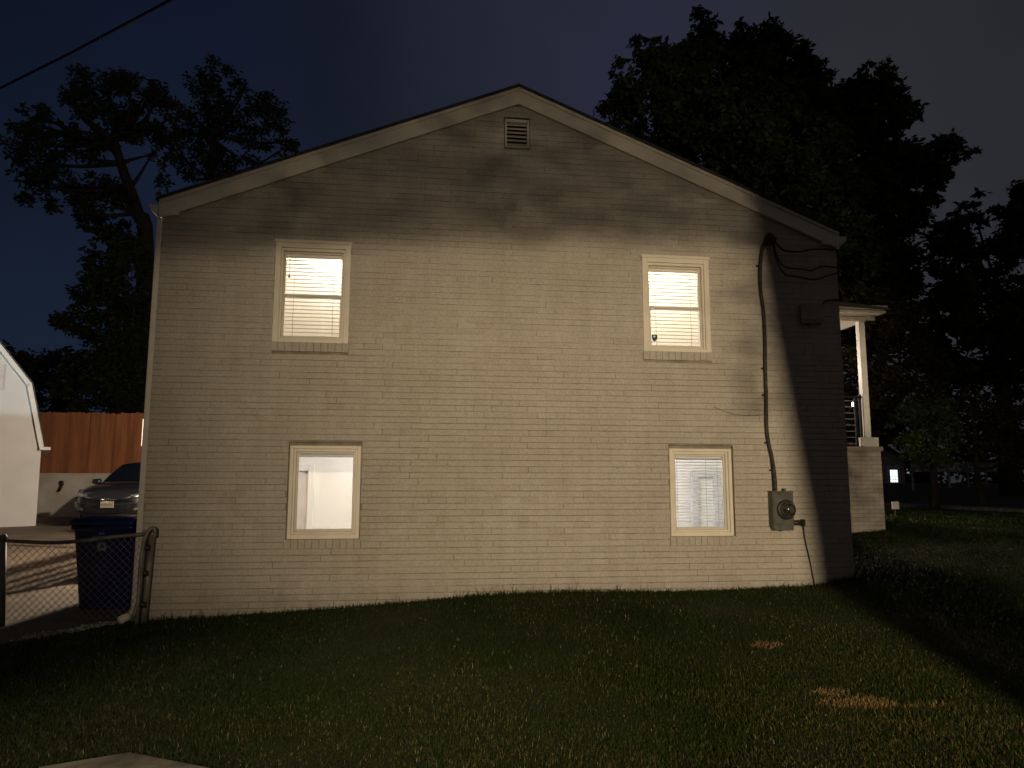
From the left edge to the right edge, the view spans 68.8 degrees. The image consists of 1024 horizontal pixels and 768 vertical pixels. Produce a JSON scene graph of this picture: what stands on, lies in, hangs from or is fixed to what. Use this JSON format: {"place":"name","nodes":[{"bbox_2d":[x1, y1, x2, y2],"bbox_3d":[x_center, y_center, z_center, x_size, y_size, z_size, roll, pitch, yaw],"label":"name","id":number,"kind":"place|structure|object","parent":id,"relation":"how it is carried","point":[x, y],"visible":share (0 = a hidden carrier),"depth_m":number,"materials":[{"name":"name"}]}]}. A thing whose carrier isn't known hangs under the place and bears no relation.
{"place":"outdoors","nodes":[
{"label":"outdoors","id":0,"kind":"place"},
{"bbox_2d":[0,517,131,645],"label":"driveway","id":1,"kind":"structure","parent":0,"point":[14,629],"depth_m":9.76,"materials":[{"name":"concrete"}]},
{"bbox_2d":[10,618,134,640],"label":"gravel","id":2,"kind":"structure","parent":1,"relation":"on","point":[58,631],"depth_m":7.22,"materials":[{"name":"grey gravel"}]},
{"bbox_2d":[0,526,156,626],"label":"chain link fence","id":3,"kind":"object","parent":1,"relation":"on","point":[142,572],"visible":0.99,"depth_m":7.55,"materials":[{"name":"metal"}]},
{"bbox_2d":[69,514,136,609],"bbox_3d":[-4.504,2.041,8.567,0.788,1.055,0.853,-1,-8,7],"label":"wheelie bin","id":4,"kind":"object","parent":1,"relation":"on","point":[84,527],"visible":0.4,"depth_m":8.27,"materials":[{"name":"blue plastic"}]},
{"bbox_2d":[74,462,140,516],"bbox_3d":[-9.854,2.940,20.276,2.148,1.685,4.668,1,-8,-3],"label":"parked car","id":5,"kind":"object","parent":1,"relation":"on","point":[116,491],"visible":0.51,"depth_m":18.08,"materials":[{"name":"grey paint"}]},
{"bbox_2d":[0,0,172,88],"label":"power line","id":6,"kind":"object","parent":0,"point":[102,36],"visible":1,"depth_m":13.51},
{"bbox_2d":[40,752,207,767],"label":"pavement","id":7,"kind":"structure","parent":0,"point":[128,760],"depth_m":4.26,"materials":[{"name":"concrete"}]},
{"bbox_2d":[0,483,1023,767],"bbox_3d":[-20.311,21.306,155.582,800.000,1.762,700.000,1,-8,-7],"label":"lawn ground","id":8,"kind":"structure","parent":0,"point":[960,493],"depth_m":5.68,"materials":[{"name":"green plant"}]},
{"bbox_2d":[0,341,50,526],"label":"shed","id":9,"kind":"structure","parent":8,"relation":"on","point":[23,448],"depth_m":18.66,"materials":[{"name":"white wood"}]},
{"bbox_2d":[0,339,83,412],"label":"tree","id":10,"kind":"object","parent":8,"relation":"on","point":[31,367],"visible":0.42,"depth_m":38.21,"materials":[{"name":"green plant"}]},
{"bbox_2d":[36,473,110,516],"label":"retaining wall","id":11,"kind":"structure","parent":8,"relation":"on","point":[52,501],"depth_m":23.00,"materials":[{"name":"grey concrete"}]},
{"bbox_2d":[58,480,63,491],"bbox_3d":[-13.841,3.133,22.959,0.156,0.344,0.150,1,-8,-7],"label":"garden tap","id":12,"kind":"object","parent":11,"relation":"attached to","point":[61,482],"visible":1,"depth_m":22.94,"materials":[{"name":"metal"}]},
{"bbox_2d":[39,412,143,472],"bbox_3d":[-9.582,1.892,23.892,15.130,1.922,0.079,1,-8,-7],"label":"cedar fence","id":13,"kind":"object","parent":11,"relation":"on","point":[68,441],"visible":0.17,"depth_m":23.40,"materials":[{"name":"brown wood"}]},
{"bbox_2d":[38,404,128,458],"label":"woodland edge","id":14,"kind":"object","parent":8,"relation":"on","point":[88,408],"depth_m":52.46,"materials":[{"name":"green plant"}]},
{"bbox_2d":[0,63,188,433],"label":"tree","id":15,"kind":"object","parent":8,"relation":"on","point":[124,126],"visible":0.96,"depth_m":37.47,"materials":[{"name":"green plant"}]},
{"bbox_2d":[44,223,153,448],"bbox_3d":[-17.920,-0.957,32.805,5.355,12.823,4.035,-3,-8,25],"label":"evergreen tree","id":16,"kind":"object","parent":8,"relation":"on","point":[124,355],"visible":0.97,"depth_m":32.28,"materials":[{"name":"green plant"}]},
{"bbox_2d":[166,53,300,183],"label":"tree","id":17,"kind":"object","parent":8,"relation":"on","point":[212,132],"visible":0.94,"depth_m":42.55,"materials":[{"name":"green plant"}]},
{"bbox_2d":[117,84,853,623],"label":"house","id":18,"kind":"structure","parent":8,"relation":"on","point":[507,340],"depth_m":8.49,"materials":[{"name":"brick"}]},
{"bbox_2d":[297,464,314,528],"bbox_3d":[-3.108,1.964,10.429,0.640,1.680,0.055,1,-8,-7],"label":"interior door","id":19,"kind":"structure","parent":18,"relation":"in","point":[305,504],"depth_m":10.50,"materials":[{"name":"paint"}]},
{"bbox_2d":[270,239,351,352],"bbox_3d":[-2.230,-0.970,8.378,0.846,1.265,0.184,1,-8,-7],"label":"window","id":20,"kind":"structure","parent":18,"relation":"in","point":[315,296],"depth_m":8.40,"materials":[{"name":"white plastic"}]},
{"bbox_2d":[283,442,361,548],"bbox_3d":[-2.035,1.209,8.148,0.802,1.135,0.243,1,-8,-7],"label":"window","id":21,"kind":"structure","parent":18,"relation":"in","point":[296,538],"depth_m":8.08,"materials":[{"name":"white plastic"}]},
{"bbox_2d":[641,254,712,360],"bbox_3d":[1.937,-0.891,8.911,0.846,1.265,0.184,1,-8,-7],"label":"window","id":22,"kind":"structure","parent":18,"relation":"in","point":[669,282],"depth_m":8.94,"materials":[{"name":"white plastic"}]},
{"bbox_2d":[668,446,737,545],"bbox_3d":[2.179,1.285,8.661,0.798,1.135,0.192,1,-8,-7],"label":"window","id":23,"kind":"structure","parent":18,"relation":"in","point":[722,535],"depth_m":8.67,"materials":[{"name":"white plastic"}]},
{"bbox_2d":[690,471,723,526],"bbox_3d":[3.012,2.134,11.370,0.567,1.613,0.100,1,-8,-7],"label":"interior door","id":24,"kind":"structure","parent":18,"relation":"in","point":[694,524],"depth_m":11.40,"materials":[{"name":"paint"}]},
{"bbox_2d":[756,233,814,583],"bbox_3d":[3.240,0.264,8.735,0.560,4.236,0.257,1,-8,-7],"label":"electric meter","id":25,"kind":"object","parent":18,"relation":"attached to","point":[781,509],"visible":1,"depth_m":8.65,"materials":[{"name":"grey metal"}]},
{"bbox_2d":[772,244,840,279],"bbox_3d":[3.579,-1.476,9.030,0.872,0.481,0.101,1,-8,-7],"label":"service wire","id":26,"kind":"object","parent":25,"relation":"attached to","point":[795,275],"visible":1,"depth_m":8.96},
{"bbox_2d":[774,240,839,252],"bbox_3d":[3.582,-1.659,9.068,0.859,0.157,0.048,1,-8,-8],"label":"service wire","id":27,"kind":"object","parent":25,"relation":"attached to","point":[778,245],"visible":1,"depth_m":9.03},
{"bbox_2d":[774,242,840,270],"bbox_3d":[3.582,-1.539,9.044,0.860,0.373,0.070,1,-8,-7],"label":"service wire","id":28,"kind":"object","parent":25,"relation":"attached to","point":[802,268],"visible":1,"depth_m":8.99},
{"bbox_2d":[799,299,838,324],"bbox_3d":[3.728,-0.872,9.038,0.526,0.348,0.076,1,-8,-7],"label":"utility box","id":29,"kind":"object","parent":18,"relation":"attached to","point":[809,314],"visible":1,"depth_m":8.99,"materials":[{"name":"grey metal"}]},
{"bbox_2d":[592,4,982,357],"bbox_3d":[14.548,-7.025,37.743,20.672,25.983,9.467,3,-8,-23],"label":"tree","id":30,"kind":"object","parent":8,"relation":"on","point":[753,121],"visible":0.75,"depth_m":36.62,"materials":[{"name":"green plant"}]},
{"bbox_2d":[839,301,890,532],"bbox_3d":[5.160,1.086,15.155,3.922,4.531,5.920,1,-8,-7],"label":"front porch","id":31,"kind":"object","parent":8,"relation":"on","point":[866,486],"visible":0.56,"depth_m":12.64,"materials":[{"name":"brick"}]},
{"bbox_2d":[846,439,906,482],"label":"distant house","id":32,"kind":"structure","parent":8,"relation":"on","point":[893,470],"depth_m":73.23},
{"bbox_2d":[886,465,899,482],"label":"window","id":33,"kind":"structure","parent":32,"relation":"in","point":[892,470],"depth_m":73.13,"materials":[{"name":"white glass"}]},
{"bbox_2d":[891,502,898,515],"bbox_3d":[8.125,2.712,15.846,0.170,0.438,0.045,1,-8,-7],"label":"garden marker","id":34,"kind":"object","parent":8,"relation":"on","point":[894,505],"visible":0.92,"depth_m":15.84,"materials":[{"name":"white paint"}]},
{"bbox_2d":[838,281,955,446],"bbox_3d":[16.360,0.024,33.132,7.149,10.831,4.539,5,-9,-35],"label":"tree","id":35,"kind":"object","parent":8,"relation":"on","point":[882,374],"visible":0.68,"depth_m":32.59,"materials":[{"name":"green plant"}]},
{"bbox_2d":[885,505,911,515],"bbox_3d":[8.233,2.737,16.115,0.735,0.365,0.710,1,-8,-7],"label":"garden plant","id":36,"kind":"object","parent":8,"relation":"on","point":[890,511],"visible":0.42,"depth_m":15.96,"materials":[{"name":"green plant"}]},
{"bbox_2d":[901,453,928,481],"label":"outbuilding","id":37,"kind":"structure","parent":8,"relation":"on","point":[906,463],"depth_m":80.04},
{"bbox_2d":[883,392,966,508],"bbox_3d":[15.375,2.467,27.414,4.020,4.452,2.188,6,-9,-36],"label":"tree","id":38,"kind":"object","parent":8,"relation":"on","point":[938,410],"visible":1,"depth_m":27.04,"materials":[{"name":"green plant"}]},
{"bbox_2d":[842,346,1023,482],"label":"woodland edge","id":39,"kind":"object","parent":8,"relation":"on","point":[967,458],"visible":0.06,"depth_m":75.42,"materials":[{"name":"green plant"}]},
{"bbox_2d":[910,462,997,490],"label":"picket fence","id":40,"kind":"object","parent":8,"relation":"on","point":[948,470],"visible":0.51,"depth_m":45.96,"materials":[{"name":"wood"}]},
{"bbox_2d":[884,502,1023,512],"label":"kerb","id":41,"kind":"structure","parent":8,"relation":"on","point":[1002,509],"depth_m":26.92,"materials":[{"name":"concrete"}]},
{"bbox_2d":[899,179,1023,495],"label":"tree","id":42,"kind":"object","parent":8,"relation":"on","point":[998,333],"visible":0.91,"depth_m":35.52,"materials":[{"name":"green plant"}]},
{"bbox_2d":[947,389,1023,506],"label":"tree","id":43,"kind":"object","parent":8,"relation":"on","point":[991,431],"visible":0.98,"depth_m":28.66,"materials":[{"name":"green plant"}]},
{"bbox_2d":[0,0,1023,482],"label":"sky","id":44,"kind":"structure","parent":0,"point":[343,68],"materials":[{"name":"blue"}]},
{"bbox_2d":[884,506,1023,514],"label":"street","id":45,"kind":"structure","parent":0,"point":[1012,513],"depth_m":26.00,"materials":[{"name":"grey asphalt"}]}
]}

